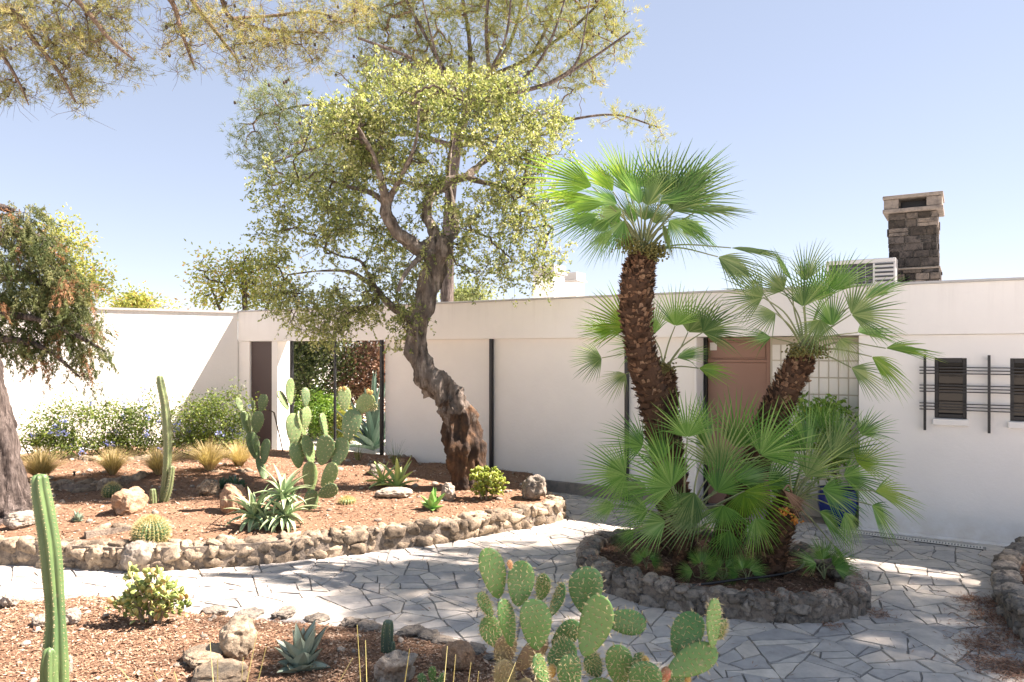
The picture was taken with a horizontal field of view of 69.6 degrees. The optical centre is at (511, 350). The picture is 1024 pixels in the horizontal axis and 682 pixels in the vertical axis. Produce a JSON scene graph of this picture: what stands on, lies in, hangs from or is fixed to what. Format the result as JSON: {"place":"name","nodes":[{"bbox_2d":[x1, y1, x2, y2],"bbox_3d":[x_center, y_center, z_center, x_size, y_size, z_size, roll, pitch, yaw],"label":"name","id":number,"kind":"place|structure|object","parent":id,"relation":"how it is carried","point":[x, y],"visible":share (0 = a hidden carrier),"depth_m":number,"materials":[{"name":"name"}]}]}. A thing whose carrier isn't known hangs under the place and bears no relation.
{"place":"outdoors","nodes":[
{"label":"outdoors","id":0,"kind":"place"},
{"bbox_2d":[74,445,150,474],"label":"feather grass","id":1,"kind":"object","parent":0,"point":[112,465],"depth_m":10.74,"materials":[{"name":"plant"}]},
{"bbox_2d":[120,634,265,681],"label":"spiky grass","id":2,"kind":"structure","parent":0,"point":[217,666],"depth_m":3.10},
{"bbox_2d":[0,597,534,681],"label":"front bed soil","id":3,"kind":"structure","parent":0,"point":[181,651],"depth_m":5.17,"materials":[{"name":"soil"}]},
{"bbox_2d":[0,593,18,607],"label":"rock","id":4,"kind":"object","parent":3,"relation":"on","point":[8,600],"visible":0.98,"depth_m":6.06,"materials":[{"name":"stone"}]},
{"bbox_2d":[31,613,44,627],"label":"rock","id":5,"kind":"object","parent":3,"relation":"on","point":[38,620],"visible":0.69,"depth_m":5.59,"materials":[{"name":"stone"}]},
{"bbox_2d":[28,473,71,681],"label":"columnar cactus","id":6,"kind":"object","parent":3,"relation":"on","point":[54,662],"visible":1,"depth_m":4.16,"materials":[{"name":"green plant"}]},
{"bbox_2d":[65,607,81,624],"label":"rock","id":7,"kind":"object","parent":3,"relation":"on","point":[73,615],"visible":0.84,"depth_m":5.64,"materials":[{"name":"stone"}]},
{"bbox_2d":[104,561,191,624],"bbox_3d":[-2.783,1.884,5.676,0.636,0.518,0.389,0,0,0],"label":"jade plant","id":8,"kind":"object","parent":3,"relation":"on","point":[160,595],"visible":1,"depth_m":5.62,"materials":[{"name":"green plant"}]},
{"bbox_2d":[182,642,227,668],"bbox_3d":[-2.091,2.083,5.021,0.284,0.093,0.367,0,0,-30],"label":"rock","id":9,"kind":"object","parent":3,"relation":"on","point":[195,656],"visible":0.74,"depth_m":4.96,"materials":[{"name":"beige stone"}]},
{"bbox_2d":[200,605,229,615],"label":"rock","id":10,"kind":"object","parent":3,"relation":"on","point":[216,609],"visible":0.88,"depth_m":6.09,"materials":[{"name":"stone"}]},
{"bbox_2d":[191,658,247,681],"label":"rock","id":11,"kind":"object","parent":3,"relation":"on","point":[229,669],"visible":0.96,"depth_m":4.68,"materials":[{"name":"beige stone"}]},
{"bbox_2d":[218,615,257,660],"bbox_3d":[-1.905,2.013,5.118,0.259,0.287,0.326,0,0,0],"label":"rock","id":12,"kind":"object","parent":3,"relation":"on","point":[237,636],"visible":0.92,"depth_m":5.01,"materials":[{"name":"beige stone"}]},
{"bbox_2d":[232,607,264,618],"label":"rock","id":13,"kind":"object","parent":3,"relation":"on","point":[253,612],"visible":0.65,"depth_m":6.06,"materials":[{"name":"stone"}]},
{"bbox_2d":[0,594,526,681],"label":"dry needles","id":14,"kind":"object","parent":3,"relation":"on","point":[201,633],"visible":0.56,"depth_m":5.23,"materials":[{"name":"brown plant"}]},
{"bbox_2d":[0,592,532,681],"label":"bark pieces","id":15,"kind":"object","parent":3,"relation":"on","point":[198,637],"visible":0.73,"depth_m":5.24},
{"bbox_2d":[0,598,533,681],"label":"pebbles","id":16,"kind":"object","parent":3,"relation":"on","point":[177,664],"visible":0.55,"depth_m":5.36,"materials":[{"name":"gravel"}]},
{"bbox_2d":[0,595,535,681],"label":"mulch chips","id":17,"kind":"object","parent":3,"relation":"on","point":[367,634],"visible":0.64,"depth_m":5.25,"materials":[{"name":"wood"}]},
{"bbox_2d":[275,619,330,672],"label":"agave","id":18,"kind":"object","parent":3,"relation":"on","point":[300,654],"visible":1,"depth_m":4.84,"materials":[{"name":"green plant"}]},
{"bbox_2d":[339,616,360,627],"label":"rock","id":19,"kind":"object","parent":3,"relation":"on","point":[350,622],"visible":0.85,"depth_m":5.82,"materials":[{"name":"stone"}]},
{"bbox_2d":[356,618,381,631],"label":"rock","id":20,"kind":"object","parent":3,"relation":"on","point":[366,624],"visible":0.94,"depth_m":5.76,"materials":[{"name":"stone"}]},
{"bbox_2d":[380,619,395,653],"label":"columnar cactus","id":21,"kind":"object","parent":3,"relation":"on","point":[387,641],"visible":0.97,"depth_m":5.18,"materials":[{"name":"green plant"}]},
{"bbox_2d":[373,649,417,681],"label":"rock","id":22,"kind":"object","parent":3,"relation":"on","point":[392,666],"visible":0.98,"depth_m":4.65,"materials":[{"name":"stone"}]},
{"bbox_2d":[394,624,424,637],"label":"rock","id":23,"kind":"object","parent":3,"relation":"on","point":[410,631],"visible":0.84,"depth_m":5.62,"materials":[{"name":"stone"}]},
{"bbox_2d":[417,628,439,640],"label":"rock","id":24,"kind":"object","parent":3,"relation":"on","point":[426,634],"visible":0.78,"depth_m":5.58,"materials":[{"name":"stone"}]},
{"bbox_2d":[416,666,447,681],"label":"prickly pear","id":25,"kind":"object","parent":3,"relation":"on","point":[431,674],"visible":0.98,"depth_m":4.60,"materials":[{"name":"green plant"}]},
{"bbox_2d":[430,635,456,644],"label":"rock","id":26,"kind":"object","parent":3,"relation":"on","point":[440,639],"visible":0.74,"depth_m":5.49,"materials":[{"name":"stone"}]},
{"bbox_2d":[442,640,474,670],"bbox_3d":[-0.357,2.047,4.940,0.222,0.189,0.166,0,0,0],"label":"rock","id":27,"kind":"object","parent":3,"relation":"on","point":[463,651],"visible":0.94,"depth_m":4.89,"materials":[{"name":"brown stone"}]},
{"bbox_2d":[469,642,486,654],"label":"rock","id":28,"kind":"object","parent":3,"relation":"on","point":[479,648],"visible":0.39,"depth_m":5.36,"materials":[{"name":"stone"}]},
{"bbox_2d":[474,546,729,681],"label":"prickly pear","id":29,"kind":"object","parent":3,"relation":"on","point":[694,654],"visible":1,"depth_m":3.73,"materials":[{"name":"green plant"}]},
{"bbox_2d":[0,439,548,540],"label":"cactus bed soil","id":30,"kind":"structure","parent":0,"point":[306,526],"depth_m":9.53,"materials":[{"name":"soil"}]},
{"bbox_2d":[2,510,34,529],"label":"rock","id":31,"kind":"object","parent":30,"relation":"on","point":[20,519],"visible":0.93,"depth_m":8.08,"materials":[{"name":"stone"}]},
{"bbox_2d":[20,445,80,475],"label":"feather grass","id":32,"kind":"object","parent":30,"relation":"on","point":[44,464],"depth_m":10.37,"materials":[{"name":"plant"}]},
{"bbox_2d":[0,200,120,411],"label":"juniper tree","id":33,"kind":"object","parent":30,"relation":"on","point":[69,321],"visible":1,"depth_m":10.69,"materials":[{"name":"plant"}]},
{"bbox_2d":[17,383,116,457],"bbox_3d":[-7.708,1.252,12.606,1.873,1.411,1.107,0,0,0],"label":"plumbago bush","id":34,"kind":"object","parent":30,"relation":"on","point":[58,440],"visible":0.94,"depth_m":12.49,"materials":[{"name":"green plant"}]},
{"bbox_2d":[71,511,83,521],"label":"succulent","id":35,"kind":"object","parent":30,"relation":"on","point":[78,517],"visible":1,"depth_m":8.29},
{"bbox_2d":[100,481,120,497],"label":"barrel cactus","id":36,"kind":"object","parent":30,"relation":"on","point":[110,489],"visible":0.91,"depth_m":9.65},
{"bbox_2d":[72,383,180,455],"bbox_3d":[-6.663,1.287,12.915,1.841,1.482,1.229,0,0,0],"label":"plumbago bush","id":37,"kind":"object","parent":30,"relation":"on","point":[118,439],"visible":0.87,"depth_m":12.77,"materials":[{"name":"green plant"}]},
{"bbox_2d":[83,523,175,538],"bbox_3d":[-4.125,2.065,8.007,0.943,0.463,0.248,0,0,-20],"label":"rock","id":38,"kind":"object","parent":30,"relation":"on","point":[104,529],"visible":0.26,"depth_m":7.91,"materials":[{"name":"stone"}]},
{"bbox_2d":[111,486,148,515],"bbox_3d":[-4.538,1.789,8.697,0.374,0.351,0.414,0,0,0],"label":"rock","id":39,"kind":"object","parent":30,"relation":"on","point":[131,500],"visible":0.98,"depth_m":8.56,"materials":[{"name":"beige stone"}]},
{"bbox_2d":[129,513,173,542],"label":"barrel cactus","id":40,"kind":"object","parent":30,"relation":"on","point":[153,527],"visible":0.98,"depth_m":7.46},
{"bbox_2d":[149,375,174,503],"bbox_3d":[-4.380,1.119,9.250,0.318,1.636,0.246,0,0,0],"label":"columnar cactus","id":41,"kind":"object","parent":30,"relation":"on","point":[167,479],"visible":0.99,"depth_m":9.25,"materials":[{"name":"green plant"}]},
{"bbox_2d":[132,444,193,474],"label":"feather grass","id":42,"kind":"object","parent":30,"relation":"on","point":[156,466],"depth_m":10.63,"materials":[{"name":"plant"}]},
{"bbox_2d":[0,0,382,524],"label":"pine tree","id":43,"kind":"object","parent":30,"relation":"on","point":[15,491],"visible":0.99,"depth_m":7.46,"materials":[{"name":"green plant"}]},
{"bbox_2d":[196,479,219,495],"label":"rock","id":44,"kind":"object","parent":30,"relation":"on","point":[207,487],"visible":0.98,"depth_m":9.67,"materials":[{"name":"stone"}]},
{"bbox_2d":[154,376,265,455],"bbox_3d":[-5.237,1.201,12.821,1.935,1.509,1.178,0,0,0],"label":"plumbago bush","id":45,"kind":"object","parent":30,"relation":"on","point":[191,435],"visible":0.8,"depth_m":12.68,"materials":[{"name":"green plant"}]},
{"bbox_2d":[182,437,243,470],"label":"feather grass","id":46,"kind":"object","parent":30,"relation":"on","point":[208,458],"depth_m":10.94,"materials":[{"name":"plant"}]},
{"bbox_2d":[213,475,246,488],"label":"succulent","id":47,"kind":"object","parent":30,"relation":"on","point":[223,482],"visible":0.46,"depth_m":10.20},
{"bbox_2d":[220,483,248,513],"bbox_3d":[-3.353,1.800,8.875,0.337,0.389,0.355,0,0,0],"label":"rock","id":48,"kind":"object","parent":30,"relation":"on","point":[229,489],"visible":0.84,"depth_m":8.75,"materials":[{"name":"beige stone"}]},
{"bbox_2d":[220,437,271,466],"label":"feather grass","id":49,"kind":"object","parent":30,"relation":"on","point":[239,459],"depth_m":11.40,"materials":[{"name":"plant"}]},
{"bbox_2d":[235,394,269,478],"bbox_3d":[-3.777,1.316,10.749,0.567,1.374,0.229,0,0,0],"label":"prickly pear","id":50,"kind":"object","parent":30,"relation":"on","point":[250,421],"visible":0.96,"depth_m":10.75,"materials":[{"name":"green plant"}]},
{"bbox_2d":[7,445,525,539],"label":"bark pieces","id":51,"kind":"object","parent":30,"relation":"on","point":[404,460],"visible":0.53,"depth_m":9.86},
{"bbox_2d":[224,463,316,532],"bbox_3d":[-2.648,1.685,8.174,1.073,0.843,0.800,0,0,0],"label":"aloe","id":52,"kind":"object","parent":30,"relation":"on","point":[256,514],"visible":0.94,"depth_m":8.07,"materials":[{"name":"green plant"}]},
{"bbox_2d":[20,446,521,535],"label":"pebbles","id":53,"kind":"object","parent":30,"relation":"on","point":[414,485],"visible":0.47,"depth_m":10.37,"materials":[{"name":"stone"}]},
{"bbox_2d":[0,442,545,542],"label":"mulch chips","id":54,"kind":"object","parent":30,"relation":"on","point":[196,499],"visible":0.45,"depth_m":9.65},
{"bbox_2d":[277,378,378,509],"bbox_3d":[-2.240,1.165,8.968,1.240,1.664,0.328,0,0,0],"label":"prickly pear","id":55,"kind":"object","parent":30,"relation":"on","point":[301,445],"visible":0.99,"depth_m":8.92,"materials":[{"name":"green plant"}]},
{"bbox_2d":[337,494,356,504],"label":"barrel cactus","id":56,"kind":"object","parent":30,"relation":"on","point":[345,499],"visible":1,"depth_m":9.18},
{"bbox_2d":[368,464,383,475],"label":"rock","id":57,"kind":"object","parent":30,"relation":"on","point":[373,467],"visible":0.49,"depth_m":10.89,"materials":[{"name":"stone"}]},
{"bbox_2d":[363,455,417,487],"bbox_3d":[-1.678,1.787,10.322,0.812,0.668,0.789,0,0,0],"label":"aloe","id":58,"kind":"object","parent":30,"relation":"on","point":[398,476],"visible":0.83,"depth_m":10.25,"materials":[{"name":"green"}]},
{"bbox_2d":[374,487,412,497],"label":"rock","id":59,"kind":"object","parent":30,"relation":"on","point":[396,492],"visible":1,"depth_m":9.61,"materials":[{"name":"stone"}]},
{"bbox_2d":[240,45,580,490],"bbox_3d":[-1.426,-1.175,10.412,4.876,6.323,2.107,0,0,0],"label":"cork oak","id":60,"kind":"object","parent":30,"relation":"on","point":[464,443],"visible":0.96,"depth_m":10.19,"materials":[{"name":"green plant"}]},
{"bbox_2d":[421,487,444,510],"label":"agave","id":61,"kind":"object","parent":30,"relation":"on","point":[431,503],"visible":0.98,"depth_m":8.88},
{"bbox_2d":[441,482,455,500],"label":"rock","id":62,"kind":"object","parent":30,"relation":"on","point":[448,490],"visible":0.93,"depth_m":9.54,"materials":[{"name":"stone"}]},
{"bbox_2d":[469,465,509,499],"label":"jade plant","id":63,"kind":"object","parent":30,"relation":"on","point":[484,483],"visible":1,"depth_m":9.58,"materials":[{"name":"green plant"}]},
{"bbox_2d":[521,474,546,499],"bbox_3d":[0.288,1.806,9.673,0.335,0.355,0.247,0,0,0],"label":"rock","id":64,"kind":"object","parent":30,"relation":"on","point":[534,487],"visible":1,"depth_m":9.58,"materials":[{"name":"stone"}]},
{"bbox_2d":[306,357,384,443],"bbox_3d":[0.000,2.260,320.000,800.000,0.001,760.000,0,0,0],"label":"ground","id":65,"kind":"structure","parent":0,"point":[315,441],"depth_m":33.80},
{"bbox_2d":[18,203,130,306],"bbox_3d":[-10.619,-0.656,17.521,3.205,5.738,2.339,0,0,0],"label":"oak tree","id":66,"kind":"object","parent":65,"relation":"on","point":[83,270],"visible":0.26,"depth_m":17.40,"materials":[{"name":"green plant"}]},
{"bbox_2d":[67,450,203,460],"bbox_3d":[-6.431,2.065,12.478,2.196,0.640,0.736,0,0,-15],"label":"stone edging","id":67,"kind":"object","parent":65,"relation":"on","point":[94,456],"visible":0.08,"depth_m":12.28,"materials":[{"name":"stone"}]},
{"bbox_2d":[99,280,185,309],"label":"background tree","id":68,"kind":"object","parent":65,"relation":"on","point":[135,300],"visible":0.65,"depth_m":25.79,"materials":[{"name":"green plant"}]},
{"bbox_2d":[49,468,255,492],"bbox_3d":[-5.166,2.005,10.666,2.850,0.534,0.624,0,0,-30],"label":"stone edging","id":69,"kind":"object","parent":65,"relation":"on","point":[85,485],"visible":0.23,"depth_m":10.05,"materials":[{"name":"stone"}]},
{"bbox_2d":[174,237,305,310],"bbox_3d":[-6.769,-0.349,18.519,3.337,5.144,2.098,0,0,0],"label":"oak tree","id":70,"kind":"object","parent":65,"relation":"on","point":[241,267],"visible":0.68,"depth_m":18.31,"materials":[{"name":"green plant"}]},
{"bbox_2d":[294,386,351,440],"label":"green shrub","id":71,"kind":"object","parent":65,"relation":"on","point":[320,405],"visible":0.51,"depth_m":17.36,"materials":[{"name":"green plant"}]},
{"bbox_2d":[294,341,376,438],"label":"evergreen tree","id":72,"kind":"object","parent":65,"relation":"on","point":[308,367],"visible":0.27,"depth_m":18.23,"materials":[{"name":"green plant"}]},
{"bbox_2d":[321,340,384,421],"bbox_3d":[-3.738,0.704,19.172,3.007,3.054,2.653,0,0,0],"label":"reddish shrub","id":73,"kind":"object","parent":65,"relation":"on","point":[360,384],"visible":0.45,"depth_m":18.73,"materials":[{"name":"red plant"}]},
{"bbox_2d":[216,0,675,301],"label":"pine tree","id":74,"kind":"object","parent":65,"relation":"on","point":[447,288],"visible":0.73,"depth_m":18.51,"materials":[{"name":"green plant"}]},
{"bbox_2d":[437,280,499,300],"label":"background tree","id":75,"kind":"object","parent":65,"relation":"on","point":[460,294],"visible":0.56,"depth_m":26.75,"materials":[{"name":"green plant"}]},
{"bbox_2d":[0,191,1023,546],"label":"house","id":76,"kind":"structure","parent":65,"relation":"on","point":[954,443],"depth_m":10.91,"materials":[{"name":"white paint"}]},
{"bbox_2d":[251,341,271,448],"bbox_3d":[-5.046,1.010,14.921,0.657,2.381,0.050,0,0,32],"label":"dark door","id":77,"kind":"structure","parent":76,"relation":"in","point":[261,351],"depth_m":14.88,"materials":[{"name":"brown"}]},
{"bbox_2d":[704,337,769,508],"bbox_3d":[3.137,1.010,10.260,0.912,2.380,0.110,0,0,32],"label":"front door","id":78,"kind":"structure","parent":76,"relation":"in","point":[754,378],"depth_m":10.27,"materials":[{"name":"brown paint"}]},
{"bbox_2d":[826,257,897,283],"bbox_3d":[5.219,-0.970,10.995,0.940,0.740,0.372,0,0,32],"label":"air conditioner","id":79,"kind":"object","parent":76,"relation":"on","point":[887,268],"visible":0.37,"depth_m":10.75,"materials":[{"name":"white metal"}]},
{"bbox_2d":[932,358,968,425],"bbox_3d":[5.154,0.483,8.651,0.365,0.784,0.232,0,0,32],"label":"window","id":80,"kind":"structure","parent":76,"relation":"in","point":[940,379],"depth_m":8.70,"materials":[{"name":"black glass"}]},
{"bbox_2d":[1008,358,1023,428],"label":"window","id":81,"kind":"structure","parent":76,"relation":"in","point":[1015,380],"depth_m":8.34,"materials":[{"name":"black glass"}]},
{"bbox_2d":[575,524,870,624],"bbox_3d":[1.892,2.104,7.131,2.520,0.364,2.513,0,0,0],"label":"stone edging","id":82,"kind":"object","parent":65,"relation":"on","point":[651,589],"visible":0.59,"depth_m":6.12,"materials":[{"name":"stone"}]},
{"bbox_2d":[577,524,868,598],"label":"ring litter","id":83,"kind":"object","parent":82,"relation":"on","point":[736,585],"visible":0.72,"depth_m":6.27,"materials":[{"name":"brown wood"}]},
{"bbox_2d":[990,536,1023,643],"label":"stone edging","id":84,"kind":"object","parent":65,"relation":"on","point":[1007,585],"visible":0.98,"depth_m":6.20,"materials":[{"name":"stone"}]},
{"bbox_2d":[314,440,384,454],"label":"patio","id":85,"kind":"structure","parent":0,"point":[376,451],"depth_m":15.94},
{"bbox_2d":[328,401,365,442],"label":"yellow shrub","id":86,"kind":"object","parent":85,"relation":"on","point":[338,424],"visible":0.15,"depth_m":17.08,"materials":[{"name":"green plant"}]},
{"bbox_2d":[333,370,384,450],"bbox_3d":[-2.887,1.258,15.587,1.973,1.734,2.165,0,0,0],"label":"agave","id":87,"kind":"object","parent":85,"relation":"on","point":[368,435],"visible":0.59,"depth_m":15.43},
{"bbox_2d":[339,626,409,681],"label":"spiky grass","id":88,"kind":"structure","parent":0,"point":[366,663],"depth_m":3.08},
{"bbox_2d":[444,646,515,681],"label":"spiky grass","id":89,"kind":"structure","parent":0,"point":[469,672],"depth_m":3.09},
{"bbox_2d":[0,444,1023,681],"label":"paving","id":90,"kind":"structure","parent":0,"point":[908,589],"depth_m":6.52,"materials":[{"name":"stone"}]},
{"bbox_2d":[84,545,103,568],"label":"rock","id":91,"kind":"object","parent":90,"relation":"on","point":[94,555],"visible":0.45,"depth_m":7.33,"materials":[{"name":"beige stone"}]},
{"bbox_2d":[120,539,157,571],"bbox_3d":[-3.720,2.065,7.402,0.381,0.338,0.382,0,0,0],"label":"rock","id":92,"kind":"object","parent":90,"relation":"on","point":[138,553],"visible":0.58,"depth_m":7.27,"materials":[{"name":"stone"}]},
{"bbox_2d":[0,491,565,571],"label":"stone edging","id":93,"kind":"object","parent":90,"relation":"on","point":[222,551],"visible":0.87,"depth_m":7.70,"materials":[{"name":"stone"}]},
{"bbox_2d":[270,605,296,619],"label":"rock","id":94,"kind":"object","parent":90,"relation":"on","point":[286,612],"visible":0.98,"depth_m":6.03,"materials":[{"name":"stone"}]},
{"bbox_2d":[304,612,329,622],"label":"rock","id":95,"kind":"object","parent":90,"relation":"on","point":[319,617],"visible":0.92,"depth_m":5.96,"materials":[{"name":"stone"}]},
{"bbox_2d":[9,522,1023,681],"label":"pine needle litter","id":96,"kind":"object","parent":90,"relation":"on","point":[998,659],"visible":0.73,"depth_m":5.54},
{"bbox_2d":[599,534,837,592],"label":"palm bed mulch","id":97,"kind":"object","parent":90,"relation":"on","point":[698,571],"visible":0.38,"depth_m":6.93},
{"bbox_2d":[632,547,662,571],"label":"palm seedling","id":98,"kind":"object","parent":97,"relation":"on","point":[640,558],"visible":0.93,"depth_m":6.88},
{"bbox_2d":[521,138,792,557],"bbox_3d":[1.427,-0.099,7.553,2.813,4.434,1.360,0,0,0],"label":"fan palm","id":99,"kind":"object","parent":97,"relation":"on","point":[636,291],"visible":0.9,"depth_m":7.38,"materials":[{"name":"plant"}]},
{"bbox_2d":[570,283,749,489],"bbox_3d":[1.598,0.542,8.063,2.012,2.700,0.910,0,0,0],"label":"fan palm","id":100,"kind":"object","parent":97,"relation":"on","point":[706,325],"visible":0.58,"depth_m":8.08,"materials":[{"name":"plant"}]},
{"bbox_2d":[675,547,724,582],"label":"palm seedling","id":101,"kind":"object","parent":97,"relation":"on","point":[702,558],"visible":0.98,"depth_m":6.56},
{"bbox_2d":[576,385,824,577],"bbox_3d":[1.712,1.200,6.646,2.340,1.769,1.366,0,0,0],"label":"fan palm","id":102,"kind":"object","parent":97,"relation":"on","point":[663,480],"visible":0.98,"depth_m":6.61,"materials":[{"name":"plant"}]},
{"bbox_2d":[635,554,805,585],"bbox_3d":[2.030,2.005,6.657,1.965,0.024,0.429,0,0,-21],"label":"irrigation hose","id":103,"kind":"object","parent":97,"relation":"on","point":[752,577],"visible":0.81,"depth_m":6.47,"materials":[{"name":"black rubber"}]},
{"bbox_2d":[701,554,743,581],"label":"palm seedling","id":104,"kind":"object","parent":97,"relation":"on","point":[713,572],"visible":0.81,"depth_m":6.55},
{"bbox_2d":[719,552,770,585],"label":"palm seedling","id":105,"kind":"object","parent":97,"relation":"on","point":[750,565],"visible":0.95,"depth_m":6.50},
{"bbox_2d":[788,534,859,578],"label":"palm seedling","id":106,"kind":"object","parent":97,"relation":"on","point":[821,553],"visible":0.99,"depth_m":6.59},
{"bbox_2d":[705,238,946,561],"bbox_3d":[3.118,0.502,7.456,2.350,3.356,1.092,0,0,0],"label":"fan palm","id":107,"kind":"object","parent":97,"relation":"on","point":[791,376],"visible":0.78,"depth_m":7.29,"materials":[{"name":"plant"}]},
{"bbox_2d":[751,394,925,579],"bbox_3d":[2.961,1.290,6.754,1.660,1.780,1.008,0,0,-13],"label":"fan palm","id":108,"kind":"object","parent":97,"relation":"on","point":[777,561],"visible":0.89,"depth_m":6.67,"materials":[{"name":"green plant"}]},
{"bbox_2d":[790,391,858,526],"bbox_3d":[3.968,1.352,9.266,1.017,1.695,0.765,0,0,0],"label":"potted shrub","id":109,"kind":"object","parent":90,"relation":"on","point":[822,506],"visible":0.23,"depth_m":9.20,"materials":[{"name":"green plant"}]},
{"bbox_2d":[826,528,985,550],"bbox_3d":[4.538,2.189,8.556,1.639,0.022,0.120,0,0,33],"label":"channel drain","id":110,"kind":"object","parent":90,"relation":"on","point":[982,548],"visible":0.84,"depth_m":8.43,"materials":[{"name":"black metal"}]},
{"bbox_2d":[0,0,1023,350],"label":"sky","id":111,"kind":"structure","parent":0,"point":[827,110],"materials":[{"name":"blue"}]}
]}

